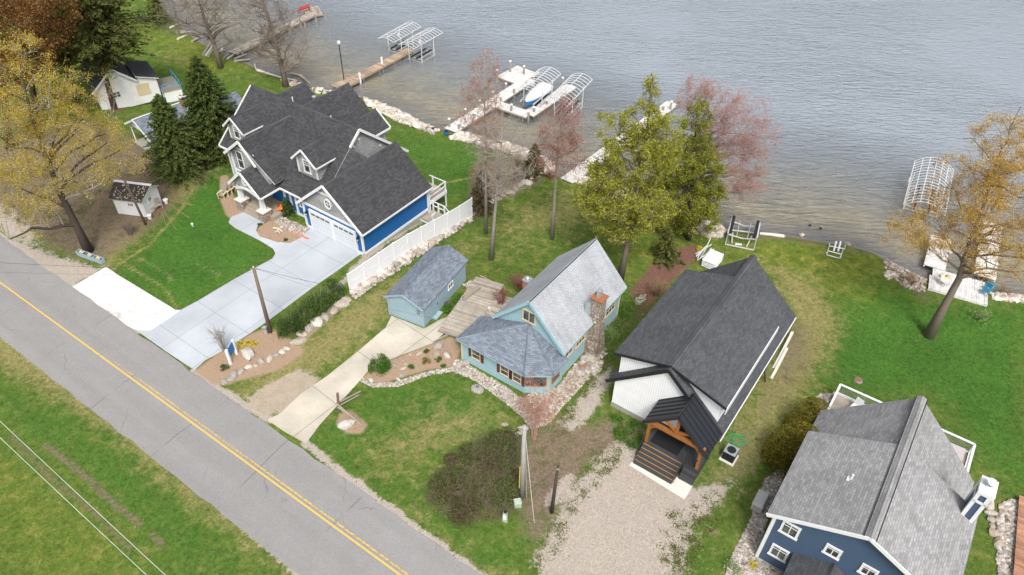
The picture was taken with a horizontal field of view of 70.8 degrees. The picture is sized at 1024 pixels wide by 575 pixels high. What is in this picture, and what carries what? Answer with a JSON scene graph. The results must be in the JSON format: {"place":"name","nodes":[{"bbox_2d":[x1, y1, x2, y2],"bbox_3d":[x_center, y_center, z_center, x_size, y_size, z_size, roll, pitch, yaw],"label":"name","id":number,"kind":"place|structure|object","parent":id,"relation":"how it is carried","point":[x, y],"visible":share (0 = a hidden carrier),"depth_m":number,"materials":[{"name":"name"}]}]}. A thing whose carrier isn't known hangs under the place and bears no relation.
{"place":"outdoors","nodes":[
{"label":"outdoors","id":0,"kind":"place"},
{"bbox_2d":[1,163,114,223],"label":"weeds","id":1,"kind":"object","parent":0,"point":[14,206],"visible":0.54,"depth_m":68.34,"materials":[{"name":"brown plant"}]},
{"bbox_2d":[0,235,480,574],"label":"road","id":2,"kind":"structure","parent":0,"point":[297,537],"depth_m":48.37,"materials":[{"name":"grey asphalt"}]},
{"bbox_2d":[0,282,401,574],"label":"road marking","id":3,"kind":"object","parent":2,"relation":"on","point":[279,486],"visible":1,"depth_m":48.29,"materials":[{"name":"yellow paint"}]},
{"bbox_2d":[115,361,406,574],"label":"road marking","id":4,"kind":"object","parent":2,"relation":"on","point":[351,533],"visible":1,"depth_m":45.72,"materials":[{"name":"yellow paint"}]},
{"bbox_2d":[137,212,359,369],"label":"concrete driveway","id":5,"kind":"structure","parent":0,"point":[316,257],"depth_m":59.12,"materials":[{"name":"grey concrete"}]},
{"bbox_2d":[267,316,446,442],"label":"old driveway","id":6,"kind":"structure","parent":0,"point":[303,415],"depth_m":52.71,"materials":[{"name":"beige concrete"}]},
{"bbox_2d":[0,0,1023,574],"bbox_3d":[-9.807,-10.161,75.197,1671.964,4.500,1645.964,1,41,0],"label":"ground","id":7,"kind":"structure","parent":0,"point":[276,390],"depth_m":54.70,"materials":[{"name":"green plant"}]},
{"bbox_2d":[0,0,73,106],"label":"broadleaf tree","id":8,"kind":"object","parent":7,"relation":"on","point":[33,92],"visible":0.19,"depth_m":79.15,"materials":[{"name":"brown plant"}]},
{"bbox_2d":[0,0,85,151],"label":"broadleaf tree","id":9,"kind":"object","parent":7,"relation":"on","point":[41,15],"visible":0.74,"depth_m":71.06,"materials":[{"name":"brown plant"}]},
{"bbox_2d":[16,0,107,103],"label":"hemlock tree","id":10,"kind":"object","parent":7,"relation":"on","point":[71,59],"visible":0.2,"depth_m":78.62,"materials":[{"name":"brown plant"}]},
{"bbox_2d":[0,25,147,252],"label":"broadleaf tree","id":11,"kind":"object","parent":7,"relation":"on","point":[31,111],"visible":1,"depth_m":56.31,"materials":[{"name":"yellow plant"}]},
{"bbox_2d":[40,0,152,109],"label":"hemlock tree","id":12,"kind":"object","parent":7,"relation":"on","point":[87,17],"visible":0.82,"depth_m":77.45,"materials":[{"name":"green plant"}]},
{"bbox_2d":[64,0,163,67],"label":"hemlock tree","id":13,"kind":"object","parent":7,"relation":"on","point":[110,10],"visible":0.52,"depth_m":79.13,"materials":[{"name":"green plant"}]},
{"bbox_2d":[72,267,179,330],"bbox_3d":[-31.661,1.007,58.624,9.809,0.001,3.558,24,46,24],"label":"parking pad","id":14,"kind":"object","parent":7,"relation":"on","point":[128,303],"visible":1,"depth_m":58.54,"materials":[{"name":"white concrete"}]},
{"bbox_2d":[79,55,182,109],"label":"cottage","id":15,"kind":"structure","parent":7,"relation":"on","point":[137,82],"depth_m":83.94,"materials":[{"name":"white wood"}]},
{"bbox_2d":[108,180,161,216],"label":"garden shed","id":16,"kind":"structure","parent":7,"relation":"on","point":[145,194],"depth_m":66.49,"materials":[{"name":"white wood"}]},
{"bbox_2d":[143,0,169,26],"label":"evergreen tree","id":17,"kind":"object","parent":7,"relation":"on","point":[154,5],"visible":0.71,"depth_m":102.16,"materials":[{"name":"green plant"}]},
{"bbox_2d":[140,93,220,189],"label":"spruce tree","id":18,"kind":"object","parent":7,"relation":"on","point":[176,150],"visible":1,"depth_m":69.71,"materials":[{"name":"green plant"}]},
{"bbox_2d":[124,91,241,149],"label":"cottage","id":19,"kind":"structure","parent":7,"relation":"on","point":[139,123],"depth_m":75.81,"materials":[{"name":"blue"}]},
{"bbox_2d":[150,0,250,68],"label":"bare tree","id":20,"kind":"object","parent":7,"relation":"on","point":[208,34],"visible":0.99,"depth_m":89.48,"materials":[{"name":"grey plant"}]},
{"bbox_2d":[179,55,237,166],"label":"spruce tree","id":21,"kind":"object","parent":7,"relation":"on","point":[211,114],"visible":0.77,"depth_m":72.34,"materials":[{"name":"green plant"}]},
{"bbox_2d":[250,266,272,333],"bbox_3d":[-18.824,1.149,53.971,0.870,6.957,0.384,-20,46,-22],"label":"utility pole","id":22,"kind":"object","parent":7,"relation":"on","point":[267,329],"visible":1,"depth_m":54.16,"materials":[{"name":"brown wood"}]},
{"bbox_2d":[232,0,314,86],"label":"bare tree","id":23,"kind":"object","parent":7,"relation":"on","point":[284,69],"visible":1,"depth_m":85.77,"materials":[{"name":"grey plant"}]},
{"bbox_2d":[280,196,296,218],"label":"spruce","id":24,"kind":"object","parent":7,"relation":"on","point":[287,206],"visible":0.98,"depth_m":67.10,"materials":[{"name":"green plant"}]},
{"bbox_2d":[276,312,304,338],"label":"shrub","id":25,"kind":"object","parent":7,"relation":"on","point":[286,325],"visible":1,"depth_m":55.22,"materials":[{"name":"green plant"}]},
{"bbox_2d":[274,216,308,236],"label":"cobbles","id":26,"kind":"object","parent":7,"relation":"on","point":[286,223],"visible":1,"depth_m":66.39,"materials":[{"name":"beige stone"}]},
{"bbox_2d":[288,304,316,327],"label":"shrub","id":27,"kind":"object","parent":7,"relation":"on","point":[299,314],"visible":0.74,"depth_m":56.33,"materials":[{"name":"green plant"}]},
{"bbox_2d":[299,296,319,316],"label":"shrub","id":28,"kind":"object","parent":7,"relation":"on","point":[304,304],"visible":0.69,"depth_m":57.23,"materials":[{"name":"green plant"}]},
{"bbox_2d":[307,285,333,314],"bbox_3d":[-15.512,1.029,57.635,2.355,2.002,2.328,1,41,0],"label":"shrub","id":29,"kind":"object","parent":7,"relation":"on","point":[322,304],"visible":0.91,"depth_m":57.56,"materials":[{"name":"green plant"}]},
{"bbox_2d":[218,81,448,255],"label":"house","id":30,"kind":"structure","parent":7,"relation":"on","point":[335,165],"depth_m":65.45,"materials":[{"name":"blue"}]},
{"bbox_2d":[308,209,334,240],"bbox_3d":[-17.101,-5.654,64.757,2.880,2.260,0.138,26,47,25],"label":"garage door","id":31,"kind":"structure","parent":30,"relation":"in","point":[320,223],"depth_m":64.64,"materials":[{"name":"metal"}]},
{"bbox_2d":[331,220,358,252],"bbox_3d":[-14.723,-4.513,63.514,2.880,2.260,0.138,26,47,25],"label":"garage door","id":32,"kind":"structure","parent":30,"relation":"in","point":[344,235],"depth_m":63.38,"materials":[{"name":"metal"}]},
{"bbox_2d":[321,278,345,303],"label":"shrub","id":33,"kind":"object","parent":7,"relation":"on","point":[332,283],"visible":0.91,"depth_m":58.74,"materials":[{"name":"green plant"}]},
{"bbox_2d":[336,391,362,425],"bbox_3d":[-10.591,8.019,49.874,2.472,2.119,2.221,29,48,28],"label":"rail fence","id":34,"kind":"object","parent":7,"relation":"on","point":[339,407],"visible":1,"depth_m":49.88,"materials":[{"name":"brown wood"}]},
{"bbox_2d":[368,352,391,376],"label":"shrub","id":35,"kind":"object","parent":7,"relation":"on","point":[384,364],"visible":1,"depth_m":52.99,"materials":[{"name":"green plant"}]},
{"bbox_2d":[0,148,782,557],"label":"leaf litter","id":36,"kind":"object","parent":7,"relation":"on","point":[328,314],"visible":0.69,"depth_m":63.14,"materials":[{"name":"brown plant"}]},
{"bbox_2d":[363,96,439,134],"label":"riprap","id":37,"kind":"object","parent":7,"relation":"on","point":[398,115],"visible":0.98,"depth_m":84.19,"materials":[{"name":"beige stone"}]},
{"bbox_2d":[360,367,453,387],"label":"cobbles","id":38,"kind":"object","parent":7,"relation":"on","point":[410,379],"visible":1,"depth_m":52.58,"materials":[{"name":"beige stone"}]},
{"bbox_2d":[346,197,472,293],"bbox_3d":[-8.588,-3.886,64.056,0.120,3.461,15.840,27,48,26],"label":"vinyl fence","id":39,"kind":"object","parent":7,"relation":"on","point":[374,264],"visible":0.93,"depth_m":62.97,"materials":[{"name":"white plastic"}]},
{"bbox_2d":[351,219,467,298],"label":"stones","id":40,"kind":"object","parent":7,"relation":"on","point":[355,296],"visible":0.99,"depth_m":61.27,"materials":[{"name":"beige stone"}]},
{"bbox_2d":[358,219,472,296],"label":"stones","id":41,"kind":"object","parent":7,"relation":"on","point":[398,268],"visible":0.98,"depth_m":62.62,"materials":[{"name":"beige stone"}]},
{"bbox_2d":[383,245,467,327],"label":"garden shed","id":42,"kind":"structure","parent":7,"relation":"on","point":[430,282],"depth_m":57.40,"materials":[{"name":"grey"}]},
{"bbox_2d":[426,469,459,499],"bbox_3d":[-4.323,12.473,45.642,2.279,1.033,2.124,1,41,0],"label":"shrub","id":43,"kind":"object","parent":7,"relation":"on","point":[442,478],"visible":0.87,"depth_m":45.62,"materials":[{"name":"green plant"}]},
{"bbox_2d":[432,477,468,511],"bbox_3d":[-3.841,12.745,45.310,2.480,1.082,2.127,24,46,24],"label":"shrub","id":44,"kind":"object","parent":7,"relation":"on","point":[453,493],"visible":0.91,"depth_m":45.17,"materials":[{"name":"brown plant"}]},
{"bbox_2d":[447,495,484,530],"bbox_3d":[-2.829,13.683,44.272,2.298,1.072,2.411,1,41,0],"label":"shrub","id":45,"kind":"object","parent":7,"relation":"on","point":[463,513],"visible":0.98,"depth_m":44.17,"materials":[{"name":"brown plant"}]},
{"bbox_2d":[456,441,482,465],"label":"shrub","id":46,"kind":"object","parent":7,"relation":"on","point":[467,448],"visible":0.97,"depth_m":47.53,"materials":[{"name":"green plant"}]},
{"bbox_2d":[434,275,511,341],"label":"wooden deck","id":47,"kind":"structure","parent":7,"relation":"on","point":[464,315],"depth_m":58.26,"materials":[{"name":"grey wood"}]},
{"bbox_2d":[423,426,529,527],"bbox_3d":[-2.336,11.911,46.513,7.207,1.906,8.027,1,41,0],"label":"brush patch","id":48,"kind":"object","parent":7,"relation":"on","point":[484,486],"visible":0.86,"depth_m":45.82,"materials":[{"name":"brown plant"}]},
{"bbox_2d":[451,48,508,233],"bbox_3d":[-2.646,-11.726,61.711,4.931,18.443,4.406,-22,47,-24],"label":"budding tree","id":49,"kind":"object","parent":7,"relation":"on","point":[485,89],"visible":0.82,"depth_m":58.98,"materials":[{"name":"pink plant"}]},
{"bbox_2d":[468,170,494,218],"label":"arborvitae","id":50,"kind":"object","parent":7,"relation":"on","point":[479,196],"visible":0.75,"depth_m":68.59,"materials":[{"name":"brown plant"}]},
{"bbox_2d":[473,450,502,475],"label":"shrub","id":51,"kind":"object","parent":7,"relation":"on","point":[490,463],"visible":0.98,"depth_m":46.80,"materials":[{"name":"plant"}]},
{"bbox_2d":[452,359,524,417],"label":"cobbles","id":52,"kind":"object","parent":7,"relation":"on","point":[500,391],"visible":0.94,"depth_m":52.35,"materials":[{"name":"beige stone"}]},
{"bbox_2d":[481,428,514,450],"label":"shrub","id":53,"kind":"object","parent":7,"relation":"on","point":[494,439],"visible":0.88,"depth_m":48.21,"materials":[{"name":"green plant"}]},
{"bbox_2d":[458,102,539,260],"bbox_3d":[-0.978,-7.961,59.384,6.632,15.306,5.035,1,41,0],"label":"bare tree","id":54,"kind":"object","parent":7,"relation":"on","point":[492,241],"visible":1,"depth_m":57.41,"materials":[{"name":"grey plant"}]},
{"bbox_2d":[449,130,554,175],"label":"riprap","id":55,"kind":"object","parent":7,"relation":"on","point":[459,135],"visible":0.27,"depth_m":79.90,"materials":[{"name":"beige stone"}]},
{"bbox_2d":[485,441,518,471],"bbox_3d":[-0.688,10.999,47.361,2.365,1.072,2.228,1,41,0],"label":"shrub","id":56,"kind":"object","parent":7,"relation":"on","point":[506,451],"visible":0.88,"depth_m":47.30,"materials":[{"name":"green plant"}]},
{"bbox_2d":[490,481,518,505],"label":"shrub","id":57,"kind":"object","parent":7,"relation":"on","point":[505,493],"visible":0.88,"depth_m":45.21,"materials":[{"name":"green plant"}]},
{"bbox_2d":[490,472,519,494],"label":"shrub","id":58,"kind":"object","parent":7,"relation":"on","point":[501,481],"visible":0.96,"depth_m":45.72,"materials":[{"name":"green plant"}]},
{"bbox_2d":[516,424,526,498],"bbox_3d":[0.588,10.669,43.147,0.790,7.548,0.338,-14,44,-17],"label":"utility pole","id":59,"kind":"object","parent":7,"relation":"on","point":[522,471],"visible":0.98,"depth_m":43.24,"materials":[{"name":"grey wood"}]},
{"bbox_2d":[522,144,546,181],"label":"arborvitae","id":60,"kind":"object","parent":7,"relation":"on","point":[529,160],"visible":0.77,"depth_m":74.08,"materials":[{"name":"green plant"}]},
{"bbox_2d":[508,371,562,439],"bbox_3d":[1.460,8.021,46.992,3.441,6.062,2.965,1,41,0],"label":"bare shrub","id":61,"kind":"object","parent":7,"relation":"on","point":[537,410],"visible":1,"depth_m":46.75,"materials":[{"name":"brown plant"}]},
{"bbox_2d":[455,238,626,393],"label":"house","id":62,"kind":"structure","parent":7,"relation":"on","point":[557,315],"depth_m":52.02,"materials":[{"name":"blue"}]},
{"bbox_2d":[525,377,546,386],"bbox_3d":[1.703,6.633,50.959,1.501,1.080,0.111,2,41,1],"label":"bay window","id":63,"kind":"structure","parent":62,"relation":"in","point":[542,381],"depth_m":50.98,"materials":[{"name":"brown glass"}]},
{"bbox_2d":[527,92,592,239],"bbox_3d":[4.136,-10.012,62.289,5.764,15.360,5.322,1,41,0],"label":"budding tree","id":64,"kind":"object","parent":7,"relation":"on","point":[561,137],"visible":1,"depth_m":60.30,"materials":[{"name":"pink plant"}]},
{"bbox_2d":[522,356,599,429],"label":"cobbles","id":65,"kind":"object","parent":7,"relation":"on","point":[564,390],"visible":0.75,"depth_m":51.59,"materials":[{"name":"beige stone"}]},
{"bbox_2d":[551,352,609,439],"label":"weeds","id":66,"kind":"object","parent":7,"relation":"on","point":[573,410],"visible":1,"depth_m":50.93,"materials":[{"name":"green plant"}]},
{"bbox_2d":[531,443,631,574],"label":"weeds","id":67,"kind":"object","parent":7,"relation":"on","point":[602,462],"visible":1,"depth_m":46.09,"materials":[{"name":"green plant"}]},
{"bbox_2d":[574,348,607,380],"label":"stones","id":68,"kind":"object","parent":7,"relation":"on","point":[593,368],"visible":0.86,"depth_m":53.79,"materials":[{"name":"beige stone"}]},
{"bbox_2d":[598,292,647,356],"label":"weeds","id":69,"kind":"object","parent":7,"relation":"on","point":[621,331],"visible":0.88,"depth_m":57.81,"materials":[{"name":"green plant"}]},
{"bbox_2d":[606,412,646,453],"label":"weeds","id":70,"kind":"object","parent":7,"relation":"on","point":[624,436],"visible":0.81,"depth_m":49.31,"materials":[{"name":"green plant"}]},
{"bbox_2d":[468,303,784,574],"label":"loose gravel","id":71,"kind":"structure","parent":7,"relation":"on","point":[615,502],"depth_m":44.74,"materials":[{"name":"beige gravel"}]},
{"bbox_2d":[566,72,687,280],"bbox_3d":[9.151,-7.892,56.769,7.350,19.527,7.500,-23,47,-25],"label":"hemlock tree","id":72,"kind":"object","parent":7,"relation":"on","point":[639,197],"visible":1,"depth_m":55.23,"materials":[{"name":"green plant"}]},
{"bbox_2d":[573,172,726,238],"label":"riprap","id":73,"kind":"object","parent":7,"relation":"on","point":[722,230],"visible":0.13,"depth_m":68.67,"materials":[{"name":"beige stone"}]},
{"bbox_2d":[630,462,691,499],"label":"walkway","id":74,"kind":"structure","parent":7,"relation":"on","point":[680,488],"depth_m":46.30,"materials":[{"name":"concrete"}]},
{"bbox_2d":[647,226,685,270],"bbox_3d":[13.935,-3.729,64.049,3.484,3.966,3.344,1,41,0],"label":"evergreen tree","id":75,"kind":"object","parent":7,"relation":"on","point":[668,251],"visible":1,"depth_m":63.95,"materials":[{"name":"green plant"}]},
{"bbox_2d":[651,489,728,574],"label":"weeds","id":76,"kind":"object","parent":7,"relation":"on","point":[690,536],"visible":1,"depth_m":43.52,"materials":[{"name":"green plant"}]},
{"bbox_2d":[650,93,731,240],"bbox_3d":[15.612,-10.033,63.402,7.912,14.490,6.498,1,41,0],"label":"hemlock tree","id":77,"kind":"object","parent":7,"relation":"on","point":[694,165],"visible":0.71,"depth_m":62.90,"materials":[{"name":"green plant"}]},
{"bbox_2d":[605,255,795,485],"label":"house","id":78,"kind":"structure","parent":7,"relation":"on","point":[696,350],"depth_m":47.92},
{"bbox_2d":[701,249,723,268],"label":"stacked dock sections","id":79,"kind":"object","parent":7,"relation":"on","point":[711,259],"visible":0.92,"depth_m":64.27,"materials":[{"name":"white plastic"}]},
{"bbox_2d":[719,443,738,466],"bbox_3d":[14.441,11.020,47.666,1.000,0.942,1.050,26,47,25],"label":"air conditioner","id":80,"kind":"object","parent":7,"relation":"on","point":[729,455],"visible":1,"depth_m":47.47,"materials":[{"name":"metal"}]},
{"bbox_2d":[673,68,788,224],"bbox_3d":[18.499,-11.274,63.943,10.569,15.764,6.448,13,43,13],"label":"budding tree","id":81,"kind":"object","parent":7,"relation":"on","point":[744,140],"visible":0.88,"depth_m":61.54,"materials":[{"name":"pink plant"}]},
{"bbox_2d":[724,215,760,250],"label":"boat lift","id":82,"kind":"object","parent":7,"relation":"on","point":[755,232],"visible":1,"depth_m":67.13,"materials":[{"name":"metal"}]},
{"bbox_2d":[725,465,784,574],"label":"cobbles","id":83,"kind":"object","parent":7,"relation":"on","point":[750,540],"visible":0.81,"depth_m":43.34,"materials":[{"name":"beige stone"}]},
{"bbox_2d":[750,489,769,512],"bbox_3d":[15.520,13.363,45.042,0.720,0.730,1.280,26,47,25],"label":"standby generator","id":84,"kind":"object","parent":83,"relation":"on","point":[760,500],"visible":1,"depth_m":44.74,"materials":[{"name":"beige plastic"}]},
{"bbox_2d":[760,421,818,479],"bbox_3d":[18.623,10.292,46.639,4.212,3.644,4.185,1,41,0],"label":"shrub","id":85,"kind":"object","parent":7,"relation":"on","point":[786,449],"visible":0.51,"depth_m":46.68,"materials":[{"name":"green plant"}]},
{"bbox_2d":[783,396,829,435],"bbox_3d":[20.306,8.799,48.660,3.197,3.248,3.112,1,41,0],"label":"shrub","id":86,"kind":"object","parent":7,"relation":"on","point":[814,411],"visible":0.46,"depth_m":48.49,"materials":[{"name":"green plant"}]},
{"bbox_2d":[755,384,998,574],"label":"house","id":87,"kind":"structure","parent":7,"relation":"on","point":[882,488],"depth_m":39.21,"materials":[{"name":"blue tile"}]},
{"bbox_2d":[767,543,789,563],"bbox_3d":[15.263,15.193,41.214,1.080,1.150,0.100,26,47,25],"label":"window","id":88,"kind":"structure","parent":87,"relation":"in","point":[775,551],"depth_m":41.22,"materials":[{"name":"white paint"}]},
{"bbox_2d":[778,521,801,540],"bbox_3d":[15.280,13.340,39.597,1.080,1.150,0.100,26,47,25],"label":"window","id":89,"kind":"structure","parent":87,"relation":"in","point":[786,528],"depth_m":39.60,"materials":[{"name":"white paint"}]},
{"bbox_2d":[821,543,842,560],"bbox_3d":[17.145,14.143,38.529,0.930,0.900,0.100,26,47,25],"label":"window","id":90,"kind":"structure","parent":87,"relation":"in","point":[829,550],"depth_m":38.53,"materials":[{"name":"white paint"}]},
{"bbox_2d":[856,563,879,574],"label":"window","id":91,"kind":"structure","parent":87,"relation":"in","point":[864,569],"depth_m":37.69,"materials":[{"name":"white paint"}]},
{"bbox_2d":[883,258,927,292],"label":"shore stones","id":92,"kind":"object","parent":7,"relation":"on","point":[897,277],"visible":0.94,"depth_m":63.77,"materials":[{"name":"beige stone"}]},
{"bbox_2d":[878,106,1023,339],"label":"broadleaf tree","id":93,"kind":"object","parent":7,"relation":"on","point":[994,176],"visible":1,"depth_m":51.04,"materials":[{"name":"yellow plant"}]},
{"bbox_2d":[994,498,1017,574],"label":"cobbles","id":94,"kind":"object","parent":7,"relation":"on","point":[1006,520],"visible":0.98,"depth_m":43.91,"materials":[{"name":"beige stone"}]},
{"bbox_2d":[989,291,1023,302],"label":"shore stones","id":95,"kind":"object","parent":7,"relation":"on","point":[1004,296],"visible":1,"depth_m":61.84,"materials":[{"name":"beige stone"}]},
{"bbox_2d":[1013,495,1023,574],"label":"red deck","id":96,"kind":"structure","parent":7,"relation":"on","point":[1018,569],"depth_m":43.22,"materials":[{"name":"brown wood"}]},
{"bbox_2d":[162,0,1023,293],"bbox_3d":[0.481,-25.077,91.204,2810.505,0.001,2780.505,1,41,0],"label":"lake water","id":97,"kind":"structure","parent":0,"point":[894,90],"depth_m":99.09,"materials":[{"name":"grey liquid"}]},
{"bbox_2d":[228,5,326,56],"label":"dock","id":98,"kind":"object","parent":97,"relation":"in","point":[313,12],"visible":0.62,"depth_m":104.84,"materials":[{"name":"grey wood"}]},
{"bbox_2d":[331,48,413,87],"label":"dock","id":99,"kind":"object","parent":97,"relation":"in","point":[382,64],"visible":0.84,"depth_m":93.91,"materials":[{"name":"brown wood"}]},
{"bbox_2d":[378,22,420,62],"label":"boat lift","id":100,"kind":"object","parent":97,"relation":"in","point":[396,45],"visible":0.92,"depth_m":98.77,"materials":[{"name":"metal"}]},
{"bbox_2d":[398,28,442,70],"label":"boat lift","id":101,"kind":"object","parent":97,"relation":"in","point":[421,52],"visible":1,"depth_m":96.84,"materials":[{"name":"metal"}]},
{"bbox_2d":[445,60,575,131],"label":"dock","id":102,"kind":"object","parent":97,"relation":"in","point":[516,76],"visible":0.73,"depth_m":88.06,"materials":[{"name":"grey wood"}]},
{"bbox_2d":[515,67,560,117],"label":"boat lift","id":103,"kind":"object","parent":97,"relation":"in","point":[532,85],"visible":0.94,"depth_m":86.66,"materials":[{"name":"metal"}]},
{"bbox_2d":[520,82,551,105],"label":"motor boat","id":104,"kind":"object","parent":103,"relation":"on","point":[530,97],"visible":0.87,"depth_m":86.37,"materials":[{"name":"white paint"}]},
{"bbox_2d":[545,73,592,122],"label":"boat lift","id":105,"kind":"object","parent":97,"relation":"in","point":[565,93],"visible":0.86,"depth_m":85.73,"materials":[{"name":"metal"}]},
{"bbox_2d":[560,101,677,184],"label":"dock","id":106,"kind":"object","parent":97,"relation":"in","point":[668,106],"visible":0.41,"depth_m":78.54,"materials":[{"name":"grey wood"}]},
{"bbox_2d":[901,157,953,224],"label":"boat lift","id":107,"kind":"object","parent":97,"relation":"in","point":[915,190],"visible":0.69,"depth_m":72.24,"materials":[{"name":"metal"}]},
{"bbox_2d":[923,220,1001,306],"bbox_3d":[41.492,-2.412,66.877,5.821,2.660,13.748,22,45,22],"label":"dock","id":108,"kind":"object","parent":97,"relation":"in","point":[968,290],"visible":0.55,"depth_m":63.60,"materials":[{"name":"white plastic"}]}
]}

